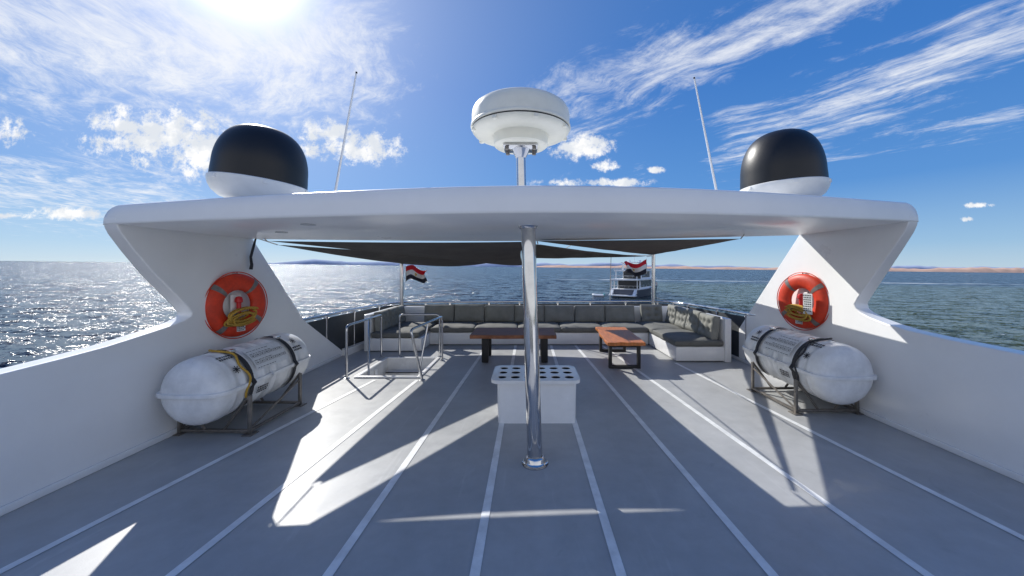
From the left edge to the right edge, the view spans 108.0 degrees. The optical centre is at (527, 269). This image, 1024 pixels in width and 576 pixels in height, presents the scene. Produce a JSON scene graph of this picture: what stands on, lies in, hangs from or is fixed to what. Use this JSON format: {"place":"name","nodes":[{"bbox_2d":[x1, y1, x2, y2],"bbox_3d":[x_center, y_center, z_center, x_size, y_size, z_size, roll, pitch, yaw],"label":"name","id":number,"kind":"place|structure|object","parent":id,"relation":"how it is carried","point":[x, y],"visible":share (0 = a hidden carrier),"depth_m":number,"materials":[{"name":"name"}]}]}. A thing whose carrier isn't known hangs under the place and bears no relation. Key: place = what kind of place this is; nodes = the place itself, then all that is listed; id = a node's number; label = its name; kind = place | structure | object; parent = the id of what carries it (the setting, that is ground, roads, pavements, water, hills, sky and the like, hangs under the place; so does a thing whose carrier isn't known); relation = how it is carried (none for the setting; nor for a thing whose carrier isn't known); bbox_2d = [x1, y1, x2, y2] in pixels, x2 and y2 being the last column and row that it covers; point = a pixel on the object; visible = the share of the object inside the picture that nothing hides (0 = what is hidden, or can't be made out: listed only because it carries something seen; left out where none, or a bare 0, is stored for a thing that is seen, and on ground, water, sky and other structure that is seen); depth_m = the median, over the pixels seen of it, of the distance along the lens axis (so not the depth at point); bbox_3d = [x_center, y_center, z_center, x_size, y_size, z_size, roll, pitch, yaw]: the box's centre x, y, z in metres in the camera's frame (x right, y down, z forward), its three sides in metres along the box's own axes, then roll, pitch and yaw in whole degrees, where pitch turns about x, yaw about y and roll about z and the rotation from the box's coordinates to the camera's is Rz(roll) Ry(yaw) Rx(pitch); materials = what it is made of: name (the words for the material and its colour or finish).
{"place":"outdoors","nodes":[
{"label":"outdoors","id":0,"kind":"place"},
{"bbox_2d":[0,344,1023,575],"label":"deck","id":1,"kind":"structure","parent":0,"point":[660,463],"depth_m":2.84,"materials":[{"name":"paint"}]},
{"bbox_2d":[173,372,306,436],"bbox_3d":[-3.227,1.495,4.250,0.840,0.409,0.940,0,0,1],"label":"raft cradle","id":2,"kind":"object","parent":1,"relation":"on","point":[249,431],"visible":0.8,"depth_m":3.85,"materials":[{"name":"metal"}]},
{"bbox_2d":[155,333,310,424],"bbox_3d":[-3.227,1.167,4.259,0.742,0.709,1.572,0,1,1],"label":"life raft canister","id":3,"kind":"object","parent":2,"relation":"on","point":[211,386],"visible":0.99,"depth_m":3.71,"materials":[{"name":"white plastic"}]},
{"bbox_2d":[343,314,383,378],"bbox_3d":[-2.715,1.533,6.490,0.341,1.345,1.510,0,0,0],"label":"stair handrail","id":4,"kind":"object","parent":1,"relation":"on","point":[346,348],"visible":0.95,"depth_m":6.22,"materials":[{"name":"silver metal"}]},
{"bbox_2d":[354,357,439,377],"bbox_3d":[-2.200,1.686,6.455,1.040,0.028,1.310,0,0,0],"label":"hatch frame","id":5,"kind":"object","parent":1,"relation":"on","point":[424,371],"visible":0.97,"depth_m":6.10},
{"bbox_2d":[363,359,434,375],"bbox_3d":[-2.200,2.750,6.455,0.920,2.100,1.190,0,0,0],"label":"stairwell","id":6,"kind":"object","parent":1,"relation":"attached to","point":[387,365],"visible":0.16,"depth_m":7.05,"materials":[{"name":"paint"}]},
{"bbox_2d":[375,369,422,374],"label":"staircase","id":7,"kind":"structure","parent":6,"relation":"attached to","point":[402,372],"depth_m":6.81,"materials":[{"name":"paint"}]},
{"bbox_2d":[400,264,403,304],"bbox_3d":[-3.237,0.716,9.520,0.180,1.967,0.180,0,0,0],"label":"awning post","id":8,"kind":"object","parent":1,"relation":"on","point":[401,284],"visible":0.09,"depth_m":9.48,"materials":[{"name":"silver metal"}]},
{"bbox_2d":[406,265,426,282],"bbox_3d":[-2.812,0.119,9.402,0.595,0.465,0.252,0,0,0],"label":"flag","id":9,"kind":"object","parent":8,"relation":"attached to","point":[414,272],"visible":1,"depth_m":9.45,"materials":[{"name":"multicoloured fabric"}]},
{"bbox_2d":[397,314,440,356],"bbox_3d":[-2.110,1.280,7.240,0.870,0.839,0.090,0,0,0],"label":"stair handrail","id":10,"kind":"object","parent":1,"relation":"on","point":[400,315],"visible":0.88,"depth_m":7.22,"materials":[{"name":"silver metal"}]},
{"bbox_2d":[410,316,444,380],"bbox_3d":[-1.696,1.533,6.282,0.281,1.340,1.385,0,0,0],"label":"stair handrail","id":11,"kind":"object","parent":1,"relation":"on","point":[415,349],"visible":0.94,"depth_m":6.14,"materials":[{"name":"silver metal"}]},
{"bbox_2d":[0,186,1023,515],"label":"deck arch","id":12,"kind":"structure","parent":1,"relation":"on","point":[66,418],"depth_m":3.38,"materials":[{"name":"white paint"}]},
{"bbox_2d":[205,272,267,338],"bbox_3d":[-3.583,0.440,4.580,0.125,0.824,0.824,0,0,12],"label":"lifebuoy","id":13,"kind":"object","parent":12,"relation":"hanging from","point":[220,289],"visible":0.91,"depth_m":4.47,"materials":[{"name":"plastic"}]},
{"bbox_2d":[223,306,258,326],"bbox_3d":[-3.520,0.581,4.573,0.085,0.228,0.489,0,0,0],"label":"rope coil","id":14,"kind":"object","parent":13,"relation":"in","point":[232,321],"visible":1,"depth_m":4.53,"materials":[{"name":"yellow fabric"}]},
{"bbox_2d":[230,294,242,315],"bbox_3d":[-3.564,0.450,4.580,0.102,0.280,0.150,0,0,0],"label":"lifebuoy light","id":15,"kind":"object","parent":12,"relation":"attached to","point":[236,300],"visible":0.85,"depth_m":4.54,"materials":[{"name":"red plastic"}]},
{"bbox_2d":[249,239,255,268],"bbox_3d":[-3.583,-0.200,4.838,0.073,0.404,0.062,0,0,-18],"label":"hanging strap","id":16,"kind":"object","parent":12,"relation":"hanging from","point":[251,255],"visible":0.92,"depth_m":4.83,"materials":[{"name":"black fabric"}]},
{"bbox_2d":[205,124,308,197],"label":"satellite dome","id":17,"kind":"structure","parent":12,"relation":"on","point":[251,159],"depth_m":3.57,"materials":[{"name":"plastic"}]},
{"bbox_2d":[334,72,357,190],"bbox_3d":[-2.139,-1.428,4.300,0.333,1.715,0.040,0,0,0],"label":"whip antenna","id":18,"kind":"object","parent":12,"relation":"on","point":[341,157],"visible":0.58,"depth_m":4.29,"materials":[{"name":"silver metal"}]},
{"bbox_2d":[260,239,484,265],"bbox_3d":[-2.838,-0.251,8.000,2.482,0.355,5.802,0,0,37],"label":"shade sail","id":19,"kind":"object","parent":12,"relation":"attached to","point":[397,258],"visible":0.88,"depth_m":6.98,"materials":[{"name":"fabric"}]},
{"bbox_2d":[265,239,521,264],"bbox_3d":[-0.640,0.209,6.520,2.762,1.269,5.958,0,0,34],"label":"shade sail","id":20,"kind":"object","parent":12,"relation":"hanging from","point":[504,253],"visible":0.98,"depth_m":5.62,"materials":[{"name":"fabric"}]},
{"bbox_2d":[471,87,570,185],"bbox_3d":[-0.065,-1.035,3.350,0.894,0.931,0.894,0,0,0],"label":"radar scanner","id":21,"kind":"object","parent":12,"relation":"on","point":[520,124],"visible":0.96,"depth_m":3.08,"materials":[{"name":"white plastic"}]},
{"bbox_2d":[536,240,649,258],"bbox_3d":[1.628,0.117,7.428,3.171,1.451,4.657,0,0,0],"label":"shade sail","id":22,"kind":"object","parent":12,"relation":"attached to","point":[542,251],"visible":0.68,"depth_m":9.11,"materials":[{"name":"fabric"}]},
{"bbox_2d":[536,240,651,294],"bbox_3d":[1.253,0.217,7.553,1.010,1.250,5.468,0,0,34],"label":"frame","id":23,"kind":"object","parent":12,"relation":"attached to","point":[592,252],"visible":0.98,"depth_m":7.48,"materials":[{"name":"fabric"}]},
{"bbox_2d":[540,235,743,254],"bbox_3d":[2.593,-0.404,6.561,2.271,0.142,5.638,0,0,34],"label":"shade sail","id":24,"kind":"object","parent":12,"relation":"attached to","point":[651,247],"visible":0.98,"depth_m":5.56,"materials":[{"name":"fabric"}]},
{"bbox_2d":[693,77,717,189],"bbox_3d":[2.230,-1.510,4.600,0.372,1.737,0.040,0,0,0],"label":"whip antenna","id":25,"kind":"object","parent":12,"relation":"on","point":[711,164],"visible":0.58,"depth_m":4.59,"materials":[{"name":"silver metal"}]},
{"bbox_2d":[740,128,831,195],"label":"satellite dome","id":26,"kind":"structure","parent":12,"relation":"on","point":[789,161],"depth_m":4.11,"materials":[{"name":"plastic"}]},
{"bbox_2d":[797,292,807,305],"bbox_3d":[3.864,0.460,5.260,0.102,0.280,0.150,0,0,0],"label":"lifebuoy light","id":27,"kind":"object","parent":12,"relation":"attached to","point":[800,296],"visible":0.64,"depth_m":5.23,"materials":[{"name":"red plastic"}]},
{"bbox_2d":[777,272,828,330],"bbox_3d":[3.884,0.450,5.260,0.125,0.824,0.824,0,0,-12],"label":"lifebuoy","id":28,"kind":"object","parent":12,"relation":"hanging from","point":[814,286],"visible":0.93,"depth_m":5.16,"materials":[{"name":"plastic"}]},
{"bbox_2d":[784,304,811,321],"bbox_3d":[3.820,0.610,5.269,0.085,0.227,0.488,0,0,0],"label":"rope coil","id":29,"kind":"object","parent":28,"relation":"in","point":[796,308],"visible":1,"depth_m":5.24,"materials":[{"name":"yellow fabric"}]},
{"bbox_2d":[803,293,811,314],"bbox_3d":[3.805,0.470,5.063,0.008,0.280,0.137,0,0,-12],"label":"notice card","id":30,"kind":"object","parent":28,"relation":"hanging from","point":[807,303],"visible":1,"depth_m":5.06,"materials":[{"name":"paper"}]},
{"bbox_2d":[470,328,556,362],"bbox_3d":[-0.265,1.433,7.055,1.560,0.515,0.896,0,0,0],"label":"coffee table","id":31,"kind":"object","parent":1,"relation":"on","point":[486,335],"visible":0.96,"depth_m":6.73,"materials":[{"name":"brown wood"}]},
{"bbox_2d":[303,300,755,359],"bbox_3d":[0.140,1.238,7.850,7.728,0.924,3.900,0,0,0],"label":"stern railing","id":32,"kind":"object","parent":1,"relation":"on","point":[332,329],"visible":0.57,"depth_m":7.67,"materials":[{"name":"silver metal"}]},
{"bbox_2d":[518,225,547,470],"bbox_3d":[0.030,0.652,3.288,0.229,2.103,0.328,0,0,-41],"label":"support pole","id":33,"kind":"object","parent":1,"relation":"on","point":[534,459],"visible":0.98,"depth_m":3.25,"materials":[{"name":"metal"}]},
{"bbox_2d":[491,365,579,422],"bbox_3d":[0.085,1.457,4.375,0.990,0.486,0.650,0,0,0],"label":"bottle rack","id":34,"kind":"object","parent":1,"relation":"on","point":[558,383],"visible":0.82,"depth_m":4.10,"materials":[{"name":"white plastic"}]},
{"bbox_2d":[364,304,730,361],"bbox_3d":[0.168,1.273,8.113,7.085,0.855,2.685,0,0,0],"label":"corner sofa","id":35,"kind":"object","parent":1,"relation":"on","point":[676,333],"visible":0.87,"depth_m":8.31,"materials":[{"name":"fabric"}]},
{"bbox_2d":[595,327,645,368],"bbox_3d":[1.705,1.466,7.102,0.660,0.468,1.741,0,0,3],"label":"coffee table","id":36,"kind":"object","parent":1,"relation":"on","point":[623,337],"visible":1,"depth_m":6.53,"materials":[{"name":"orange wood"}]},
{"bbox_2d":[651,255,654,304],"bbox_3d":[3.210,0.641,9.520,0.180,2.117,0.180,0,0,0],"label":"awning post","id":37,"kind":"object","parent":1,"relation":"on","point":[652,279],"visible":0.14,"depth_m":9.47,"materials":[{"name":"silver metal"}]},
{"bbox_2d":[623,259,646,276],"bbox_3d":[2.684,-0.044,9.403,0.664,0.460,0.211,0,0,-15],"label":"flag","id":38,"kind":"object","parent":37,"relation":"attached to","point":[637,270],"visible":1,"depth_m":9.41,"materials":[{"name":"multicoloured fabric"}]},
{"bbox_2d":[747,362,863,414],"bbox_3d":[3.517,1.495,4.800,0.840,0.409,0.940,0,0,-1],"label":"raft cradle","id":39,"kind":"object","parent":1,"relation":"on","point":[854,409],"visible":0.76,"depth_m":4.41,"materials":[{"name":"metal"}]},
{"bbox_2d":[742,325,876,404],"bbox_3d":[3.517,1.157,4.809,0.762,0.729,1.572,0,2,-1],"label":"life raft canister","id":40,"kind":"object","parent":39,"relation":"on","point":[829,370],"visible":0.97,"depth_m":4.25,"materials":[{"name":"white plastic"}]},
{"bbox_2d":[0,261,1023,368],"bbox_3d":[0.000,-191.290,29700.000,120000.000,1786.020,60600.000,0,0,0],"label":"sea","id":41,"kind":"structure","parent":0,"point":[49,308],"depth_m":102.46,"materials":[{"name":"liquid"}]},
{"bbox_2d":[592,293,604,296],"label":"inflatable dinghy","id":42,"kind":"object","parent":41,"relation":"on","point":[602,295],"visible":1,"depth_m":99.39,"materials":[{"name":"white rubber"}]},
{"bbox_2d":[608,257,657,297],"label":"motor yacht","id":43,"kind":"object","parent":41,"relation":"on","point":[630,285],"visible":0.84,"depth_m":100.56,"materials":[{"name":"white metal"}]},
{"bbox_2d":[0,0,1023,267],"label":"sky","id":44,"kind":"structure","parent":0,"point":[105,105],"materials":[{"name":"blue"}]},
{"bbox_2d":[268,259,768,267],"bbox_3d":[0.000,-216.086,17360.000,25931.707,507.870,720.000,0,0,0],"label":"hills","id":45,"kind":"structure","parent":0,"point":[317,262],"depth_m":17129.87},
{"bbox_2d":[537,265,777,269],"bbox_3d":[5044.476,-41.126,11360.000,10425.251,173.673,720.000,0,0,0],"label":"hills","id":46,"kind":"structure","parent":0,"point":[684,267],"depth_m":11117.60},
{"bbox_2d":[889,267,1023,272],"bbox_3d":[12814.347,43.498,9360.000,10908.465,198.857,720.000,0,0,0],"label":"hills","id":47,"kind":"structure","parent":0,"point":[999,270],"depth_m":9102.49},
{"bbox_2d":[891,266,1023,268],"bbox_3d":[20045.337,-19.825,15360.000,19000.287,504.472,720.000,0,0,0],"label":"hills","id":48,"kind":"structure","parent":0,"point":[920,267],"depth_m":15269.48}
]}

